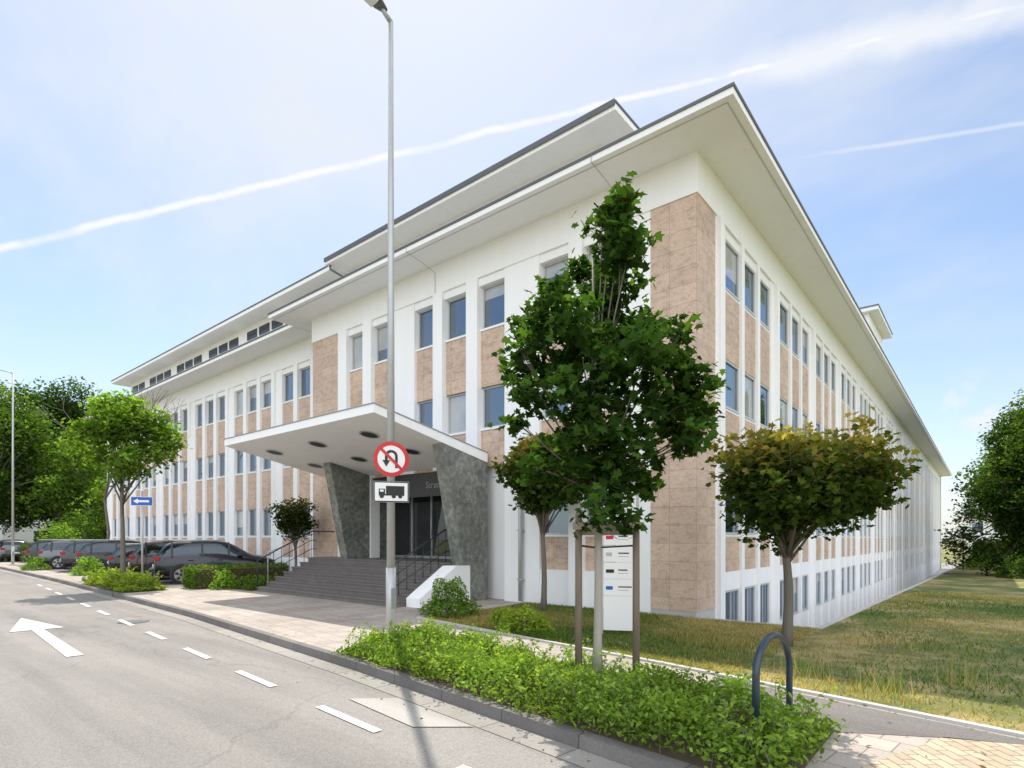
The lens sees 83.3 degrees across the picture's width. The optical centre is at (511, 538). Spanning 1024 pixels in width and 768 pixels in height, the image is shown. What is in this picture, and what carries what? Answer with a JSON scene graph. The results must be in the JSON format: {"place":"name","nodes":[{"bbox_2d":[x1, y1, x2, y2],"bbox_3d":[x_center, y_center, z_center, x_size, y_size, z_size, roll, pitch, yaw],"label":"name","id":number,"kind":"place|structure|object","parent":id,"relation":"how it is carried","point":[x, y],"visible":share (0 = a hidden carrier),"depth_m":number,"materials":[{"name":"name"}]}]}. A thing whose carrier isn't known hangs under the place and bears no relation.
{"place":"outdoors","nodes":[
{"label":"outdoors","id":0,"kind":"place"},
{"bbox_2d":[0,571,583,767],"bbox_3d":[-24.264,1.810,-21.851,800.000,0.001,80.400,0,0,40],"label":"road","id":1,"kind":"structure","parent":0,"point":[119,695],"depth_m":6.20,"materials":[{"name":"grey asphalt"}]},
{"bbox_2d":[117,620,149,623],"bbox_3d":[-8.215,1.800,12.493,0.600,0.001,0.600,0,0,40],"label":"manhole cover","id":2,"kind":"object","parent":1,"relation":"on","point":[135,621],"visible":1,"depth_m":12.50,"materials":[{"name":"metal"}]},
{"bbox_2d":[10,584,470,767],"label":"road markings","id":3,"kind":"object","parent":1,"relation":"on","point":[59,645],"visible":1,"depth_m":9.51,"materials":[{"name":"paint"}]},
{"bbox_2d":[0,569,631,767],"bbox_3d":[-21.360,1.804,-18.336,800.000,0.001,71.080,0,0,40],"label":"gutter","id":4,"kind":"object","parent":1,"relation":"on","point":[573,755],"visible":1,"depth_m":6.41,"materials":[{"name":"concrete"}]},
{"bbox_2d":[0,566,700,767],"bbox_3d":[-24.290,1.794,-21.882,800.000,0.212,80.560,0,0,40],"label":"kerb","id":5,"kind":"structure","parent":1,"relation":"on","point":[632,756],"depth_m":6.21,"materials":[{"name":"concrete"}]},
{"bbox_2d":[350,698,473,726],"bbox_3d":[-1.102,1.800,5.991,0.436,0.001,1.708,0,0,-43],"label":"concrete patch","id":6,"kind":"object","parent":1,"relation":"on","point":[406,712],"visible":1,"depth_m":5.92,"materials":[{"name":"white paint"}]},
{"bbox_2d":[172,606,1018,767],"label":"fallen leaves","id":7,"kind":"object","parent":1,"relation":"on","point":[609,727],"visible":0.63,"depth_m":5.83,"materials":[{"name":"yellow plant"}]},
{"bbox_2d":[0,560,1023,767],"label":"pavement","id":8,"kind":"structure","parent":0,"point":[251,609],"depth_m":11.80,"materials":[{"name":"grey concrete"}]},
{"bbox_2d":[0,369,14,563],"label":"street lamp","id":9,"kind":"object","parent":8,"relation":"on","point":[12,547],"visible":1,"depth_m":37.94,"materials":[{"name":"metal"}]},
{"bbox_2d":[0,539,27,561],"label":"parked car","id":10,"kind":"object","parent":8,"relation":"on","point":[5,548],"visible":0.5,"depth_m":41.83,"materials":[{"name":"black paint"}]},
{"bbox_2d":[0,380,31,527],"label":"broadleaf tree","id":11,"kind":"object","parent":8,"relation":"on","point":[9,470],"depth_m":61.82,"materials":[{"name":"green plant"}]},
{"bbox_2d":[4,542,32,561],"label":"clipped hedge","id":12,"kind":"object","parent":8,"relation":"on","point":[24,546],"visible":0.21,"depth_m":41.80,"materials":[{"name":"green plant"}]},
{"bbox_2d":[19,556,51,570],"bbox_3d":[-25.835,1.318,31.172,1.957,0.897,1.360,0,0,40],"label":"round shrub","id":13,"kind":"object","parent":8,"relation":"on","point":[40,564],"visible":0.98,"depth_m":31.00,"materials":[{"name":"green plant"}]},
{"bbox_2d":[22,522,83,561],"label":"round shrub","id":14,"kind":"object","parent":8,"relation":"on","point":[60,535],"visible":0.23,"depth_m":40.49,"materials":[{"name":"green plant"}]},
{"bbox_2d":[48,508,105,539],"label":"round shrub","id":15,"kind":"object","parent":8,"relation":"on","point":[84,529],"visible":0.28,"depth_m":44.57,"materials":[{"name":"green plant"}]},
{"bbox_2d":[65,556,107,575],"bbox_3d":[-19.693,1.269,26.820,1.711,0.942,1.559,0,0,4],"label":"round shrub","id":16,"kind":"object","parent":8,"relation":"on","point":[80,569],"visible":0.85,"depth_m":26.64,"materials":[{"name":"green plant"}]},
{"bbox_2d":[11,564,182,587],"bbox_3d":[-20.545,1.696,30.462,27.100,0.001,5.100,0,0,40],"label":"parking area","id":17,"kind":"object","parent":8,"relation":"on","point":[167,581],"visible":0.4,"depth_m":25.77,"materials":[{"name":"asphalt"}]},
{"bbox_2d":[23,539,68,565],"bbox_3d":[-27.043,0.880,35.406,4.444,1.670,2.120,0,0,-32],"label":"parked car","id":18,"kind":"object","parent":17,"relation":"on","point":[33,549],"visible":0.19,"depth_m":33.83,"materials":[{"name":"black paint"}]},
{"bbox_2d":[37,539,93,568],"bbox_3d":[-24.576,0.880,33.368,4.444,1.670,2.120,0,0,-32],"label":"parked car","id":19,"kind":"object","parent":17,"relation":"on","point":[50,551],"visible":0.32,"depth_m":31.88,"materials":[{"name":"black paint"}]},
{"bbox_2d":[59,539,117,568],"bbox_3d":[-21.428,0.880,30.898,4.444,1.670,2.120,0,0,-32],"label":"parked car","id":20,"kind":"object","parent":17,"relation":"on","point":[68,553],"visible":0.28,"depth_m":29.29,"materials":[{"name":"black paint"}]},
{"bbox_2d":[26,387,183,539],"bbox_3d":[-19.248,-3.091,29.229,6.086,9.603,9.128,0,0,-11],"label":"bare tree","id":21,"kind":"object","parent":17,"relation":"on","point":[106,494],"visible":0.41,"depth_m":29.34,"materials":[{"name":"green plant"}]},
{"bbox_2d":[75,539,140,572],"bbox_3d":[-19.270,0.880,29.114,4.444,1.670,2.120,0,0,-32],"label":"parked car","id":22,"kind":"object","parent":17,"relation":"on","point":[103,550],"visible":0.42,"depth_m":27.77,"materials":[{"name":"black paint"}]},
{"bbox_2d":[106,543,140,573],"bbox_3d":[-15.891,0.955,26.453,4.444,1.521,2.120,0,0,-32],"label":"parked car","id":23,"kind":"object","parent":17,"relation":"on","point":[113,561],"visible":0.09,"depth_m":24.84,"materials":[{"name":"black paint"}]},
{"bbox_2d":[127,540,176,579],"bbox_3d":[-13.886,0.880,24.797,4.444,1.670,2.120,0,0,-32],"label":"parked car","id":24,"kind":"object","parent":17,"relation":"on","point":[151,548],"visible":0.27,"depth_m":23.25,"materials":[{"name":"black paint"}]},
{"bbox_2d":[152,540,278,583],"bbox_3d":[-11.759,0.880,22.975,4.444,1.670,2.120,0,0,-32],"label":"parked car","id":25,"kind":"object","parent":17,"relation":"on","point":[171,559],"visible":0.8,"depth_m":21.90,"materials":[{"name":"black paint"}]},
{"bbox_2d":[56,388,192,574],"bbox_3d":[-13.610,-1.777,20.385,3.902,7.066,3.436,0,0,17],"label":"linden tree","id":26,"kind":"object","parent":8,"relation":"on","point":[125,421],"visible":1,"depth_m":20.03,"materials":[{"name":"green plant"}]},
{"bbox_2d":[80,566,168,592],"bbox_3d":[-13.665,1.382,20.294,5.916,0.669,2.009,0,0,40],"label":"planting bed","id":27,"kind":"object","parent":8,"relation":"on","point":[128,581],"visible":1,"depth_m":19.13,"materials":[{"name":"green plant"}]},
{"bbox_2d":[131,491,152,575],"bbox_3d":[-12.873,0.025,20.030,0.680,3.350,0.091,0,0,-16],"label":"one way sign","id":28,"kind":"object","parent":27,"relation":"on","point":[141,501],"visible":0.88,"depth_m":20.01,"materials":[{"name":"metal"}]},
{"bbox_2d":[208,568,241,589],"bbox_3d":[-9.737,1.350,19.448,0.984,0.785,0.974,0,0,3],"label":"round shrub","id":29,"kind":"object","parent":8,"relation":"on","point":[220,582],"visible":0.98,"depth_m":19.31,"materials":[{"name":"green plant"}]},
{"bbox_2d":[182,561,288,588],"bbox_3d":[-9.888,1.317,20.831,1.297,0.990,3.606,0,0,40],"label":"clipped hedge","id":30,"kind":"object","parent":8,"relation":"on","point":[194,577],"visible":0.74,"depth_m":19.93,"materials":[{"name":"green plant"}]},
{"bbox_2d":[228,573,278,590],"bbox_3d":[-8.661,1.449,19.794,2.009,0.507,1.884,0,0,40],"label":"planting bed","id":31,"kind":"object","parent":8,"relation":"on","point":[249,583],"visible":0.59,"depth_m":19.47,"materials":[{"name":"green plant"}]},
{"bbox_2d":[265,496,319,565],"bbox_3d":[-7.883,0.109,20.788,1.948,3.288,1.914,0,0,-8],"label":"globe maple tree","id":32,"kind":"object","parent":8,"relation":"on","point":[293,519],"visible":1,"depth_m":20.49,"materials":[{"name":"green plant"}]},
{"bbox_2d":[256,557,451,607],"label":"entrance steps","id":33,"kind":"structure","parent":8,"relation":"on","point":[359,580],"depth_m":16.87,"materials":[{"name":"grey concrete"}]},
{"bbox_2d":[257,528,449,595],"bbox_3d":[-4.727,0.591,17.381,6.792,1.919,2.822,0,0,40],"label":"stair railing","id":34,"kind":"object","parent":33,"relation":"on","point":[289,543],"visible":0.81,"depth_m":18.60,"materials":[{"name":"grey metal"}]},
{"bbox_2d":[323,443,486,600],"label":"entrance fins","id":35,"kind":"object","parent":8,"relation":"on","point":[459,477],"visible":0.93,"depth_m":15.90,"materials":[{"name":"grey stone"}]},
{"bbox_2d":[223,402,487,476],"bbox_3d":[-4.819,-2.618,16.981,7.560,0.975,3.885,0,0,40],"label":"canopy","id":36,"kind":"object","parent":35,"relation":"on","point":[339,436],"visible":0.79,"depth_m":15.77,"materials":[{"name":"paint"}]},
{"bbox_2d":[266,431,420,467],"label":"canopy downlights","id":37,"kind":"object","parent":36,"relation":"in","point":[372,436],"visible":0.93,"depth_m":16.37,"materials":[{"name":"black metal"}]},
{"bbox_2d":[426,482,438,487],"bbox_3d":[-2.148,-1.645,17.324,1.279,0.196,0.020,0,0,40],"label":"lettering","id":38,"kind":"object","parent":35,"relation":"attached to","point":[437,486],"visible":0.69,"depth_m":17.57,"materials":[{"name":"metal"}]},
{"bbox_2d":[406,565,469,607],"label":"steps cheek wall","id":39,"kind":"structure","parent":8,"relation":"on","point":[421,593],"depth_m":14.81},
{"bbox_2d":[326,615,847,767],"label":"planting bed","id":40,"kind":"object","parent":8,"relation":"on","point":[692,723],"visible":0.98,"depth_m":5.35,"materials":[{"name":"green plant"}]},
{"bbox_2d":[364,0,395,634],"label":"street lamp","id":41,"kind":"object","parent":40,"relation":"in","point":[379,5],"visible":0.9,"depth_m":9.88,"materials":[{"name":"metal"}]},
{"bbox_2d":[373,442,408,476],"bbox_3d":[-2.075,-1.360,9.876,0.600,0.600,0.099,0,0,-16],"label":"no turn sign","id":42,"kind":"object","parent":41,"relation":"attached to","point":[390,459],"visible":1,"depth_m":9.83,"materials":[{"name":"metal"}]},
{"bbox_2d":[373,481,408,502],"bbox_3d":[-2.075,-0.800,9.876,0.600,0.360,0.098,0,0,-16],"label":"truck plate sign","id":43,"kind":"object","parent":41,"relation":"attached to","point":[391,491],"visible":1,"depth_m":9.83,"materials":[{"name":"metal"}]},
{"bbox_2d":[573,514,643,686],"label":"tree stakes","id":44,"kind":"object","parent":40,"relation":"on","point":[635,604],"visible":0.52,"depth_m":6.49,"materials":[{"name":"brown wood"}]},
{"bbox_2d":[487,171,731,674],"bbox_3d":[1.064,-1.048,6.514,2.532,5.560,2.431,0,0,40],"label":"maple tree","id":45,"kind":"object","parent":40,"relation":"on","point":[595,349],"visible":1,"depth_m":6.14,"materials":[{"name":"green plant"}]},
{"bbox_2d":[752,632,792,727],"bbox_3d":[2.356,1.277,5.175,0.062,0.886,1.102,0,0,40],"label":"bike stand","id":46,"kind":"object","parent":40,"relation":"on","point":[764,642],"visible":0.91,"depth_m":4.91,"materials":[{"name":"paint"}]},
{"bbox_2d":[702,678,1023,744],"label":"asphalt path","id":47,"kind":"structure","parent":8,"relation":"on","point":[859,719],"depth_m":5.25,"materials":[{"name":"grey asphalt"}]},
{"bbox_2d":[859,738,1023,767],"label":"block paving","id":48,"kind":"structure","parent":8,"relation":"on","point":[948,753],"depth_m":4.48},
{"bbox_2d":[0,0,1023,568],"label":"sky","id":49,"kind":"structure","parent":0,"point":[169,168],"materials":[{"name":"blue"}]},
{"bbox_2d":[107,150,940,626],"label":"walls","id":50,"kind":"structure","parent":0,"point":[517,260],"depth_m":18.12,"materials":[{"name":"paint"}]},
{"bbox_2d":[380,496,450,558],"bbox_3d":[-2.523,-0.700,18.324,4.950,2.700,0.960,0,0,40],"label":"entrance door","id":51,"kind":"structure","parent":50,"relation":"in","point":[419,521],"depth_m":19.43,"materials":[{"name":"black glass"}]},
{"bbox_2d":[83,82,951,476],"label":"roof","id":52,"kind":"structure","parent":50,"relation":"on","point":[557,170],"depth_m":17.05,"materials":[{"name":"metal"}]},
{"bbox_2d":[408,155,611,272],"bbox_3d":[-0.300,-7.945,15.008,6.213,1.051,1.145,0,0,40],"label":"lightning conductor","id":53,"kind":"object","parent":52,"relation":"attached to","point":[591,162],"visible":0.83,"depth_m":13.09,"materials":[{"name":"metal"}]},
{"bbox_2d":[113,193,921,612],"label":"travertine panels","id":54,"kind":"object","parent":50,"relation":"attached to","point":[683,503],"visible":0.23,"depth_m":14.28,"materials":[{"name":"beige stone"}]},
{"bbox_2d":[517,505,524,600],"bbox_3d":[0.234,-0.025,15.262,0.140,3.350,0.170,0,0,40],"label":"downpipe","id":55,"kind":"object","parent":50,"relation":"attached to","point":[520,578],"visible":0.66,"depth_m":15.20,"materials":[{"name":"metal"}]},
{"bbox_2d":[114,239,938,622],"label":"window frames","id":56,"kind":"structure","parent":50,"relation":"on","point":[544,415],"depth_m":20.04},
{"bbox_2d":[115,243,864,622],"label":"window panes","id":57,"kind":"object","parent":56,"relation":"in","point":[493,315],"visible":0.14,"depth_m":17.30,"materials":[{"name":"blue glass"}]},
{"bbox_2d":[425,564,1023,731],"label":"lawn","id":58,"kind":"structure","parent":0,"point":[955,580],"depth_m":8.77,"materials":[{"name":"green plant"}]},
{"bbox_2d":[417,576,481,618],"bbox_3d":[-1.376,1.255,12.687,1.395,0.961,1.255,0,0,40],"label":"round shrub","id":59,"kind":"object","parent":58,"relation":"on","point":[439,605],"visible":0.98,"depth_m":12.49,"materials":[{"name":"green plant"}]},
{"bbox_2d":[486,605,519,624],"bbox_3d":[-0.161,1.533,11.530,0.708,0.406,0.718,0,0,-1],"label":"shrub","id":60,"kind":"object","parent":58,"relation":"on","point":[493,618],"visible":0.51,"depth_m":11.47,"materials":[{"name":"green plant"}]},
{"bbox_2d":[495,603,554,633],"bbox_3d":[0.217,1.460,10.536,1.061,0.550,1.078,0,0,-11],"label":"shrub","id":61,"kind":"object","parent":58,"relation":"on","point":[522,614],"visible":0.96,"depth_m":10.36,"materials":[{"name":"green plant"}]},
{"bbox_2d":[489,430,591,610],"bbox_3d":[0.832,-0.379,13.475,2.612,4.270,2.514,0,0,40],"label":"globe maple tree","id":62,"kind":"object","parent":58,"relation":"on","point":[535,503],"visible":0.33,"depth_m":13.10,"materials":[{"name":"green plant"}]},
{"bbox_2d":[601,492,638,633],"bbox_3d":[1.854,0.390,9.922,0.660,2.620,0.060,0,0,12],"label":"directory sign","id":63,"kind":"object","parent":58,"relation":"on","point":[617,576],"visible":0.6,"depth_m":9.91,"materials":[{"name":"metal"}]},
{"bbox_2d":[417,602,1023,737],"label":"lawn edging","id":64,"kind":"object","parent":58,"relation":"on","point":[934,717],"visible":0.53,"depth_m":6.20,"materials":[{"name":"concrete"}]},
{"bbox_2d":[701,406,922,646],"bbox_3d":[4.580,-0.082,9.127,3.126,3.682,3.349,0,0,40],"label":"globe maple tree","id":65,"kind":"object","parent":58,"relation":"on","point":[790,484],"visible":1,"depth_m":8.41,"materials":[{"name":"green plant"}]},
{"bbox_2d":[696,562,961,631],"bbox_3d":[31.166,2.835,43.583,2.720,2.330,83.100,0,0,40],"label":"areaway","id":66,"kind":"object","parent":58,"relation":"on","point":[930,577],"visible":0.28,"depth_m":14.55,"materials":[{"name":"concrete"}]},
{"bbox_2d":[934,407,1023,575],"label":"broadleaf tree","id":67,"kind":"object","parent":58,"relation":"on","point":[969,537],"visible":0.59,"depth_m":37.88,"materials":[{"name":"green plant"}]},
{"bbox_2d":[961,549,997,570],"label":"round shrub","id":68,"kind":"object","parent":58,"relation":"on","point":[976,567],"visible":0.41,"depth_m":49.64,"materials":[{"name":"green plant"}]},
{"bbox_2d":[950,388,1023,557],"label":"broadleaf tree","id":69,"kind":"object","parent":58,"relation":"on","point":[1018,447],"visible":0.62,"depth_m":36.75,"materials":[{"name":"green plant"}]},
{"bbox_2d":[993,552,1023,578],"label":"round shrub","id":70,"kind":"object","parent":58,"relation":"on","point":[1008,569],"visible":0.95,"depth_m":33.89,"materials":[{"name":"green plant"}]},
{"bbox_2d":[765,647,1023,700],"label":"wild grass","id":71,"kind":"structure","parent":0,"point":[948,678],"depth_m":6.52,"materials":[{"name":"green plant"}]},
{"bbox_2d":[941,541,966,562],"bbox_3d":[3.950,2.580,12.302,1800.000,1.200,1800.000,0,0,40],"label":"ground","id":72,"kind":"structure","parent":0,"point":[943,552],"depth_m":108.43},
{"bbox_2d":[0,506,52,542],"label":"distant house","id":73,"kind":"structure","parent":72,"relation":"on","point":[27,535],"depth_m":79.68,"materials":[{"name":"metal"}]},
{"bbox_2d":[0,382,83,537],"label":"broadleaf tree","id":74,"kind":"object","parent":72,"relation":"on","point":[26,438],"visible":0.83,"depth_m":50.73,"materials":[{"name":"green plant"}]},
{"bbox_2d":[0,375,106,537],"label":"broadleaf tree","id":75,"kind":"object","parent":72,"relation":"on","point":[52,400],"visible":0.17,"depth_m":58.52,"materials":[{"name":"green plant"}]},
{"bbox_2d":[0,404,106,532],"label":"broadleaf tree","id":76,"kind":"object","parent":72,"relation":"on","point":[85,454],"visible":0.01,"depth_m":69.94,"materials":[{"name":"green plant"}]},
{"bbox_2d":[8,436,106,537],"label":"broadleaf tree","id":77,"kind":"object","parent":72,"relation":"on","point":[74,487],"visible":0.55,"depth_m":50.03,"materials":[{"name":"green plant"}]},
{"bbox_2d":[33,530,106,542],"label":"clipped hedge","id":78,"kind":"object","parent":72,"relation":"on","point":[36,534],"visible":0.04,"depth_m":72.58,"materials":[{"name":"green plant"}]},
{"bbox_2d":[62,463,106,536],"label":"broadleaf tree","id":79,"kind":"object","parent":72,"relation":"on","point":[99,494],"visible":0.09,"depth_m":47.78,"materials":[{"name":"green plant"}]},
{"bbox_2d":[948,445,1021,567],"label":"broadleaf tree","id":80,"kind":"object","parent":72,"relation":"on","point":[968,514],"visible":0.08,"depth_m":55.50,"materials":[{"name":"green plant"}]},
{"bbox_2d":[964,516,1007,555],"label":"distant house","id":81,"kind":"structure","parent":0,"point":[979,527],"depth_m":92.96,"materials":[{"name":"metal"}]},
{"bbox_2d":[972,523,1001,545],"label":"windows","id":82,"kind":"structure","parent":81,"relation":"in","point":[979,527],"depth_m":93.19,"materials":[{"name":"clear glass"}]}
]}

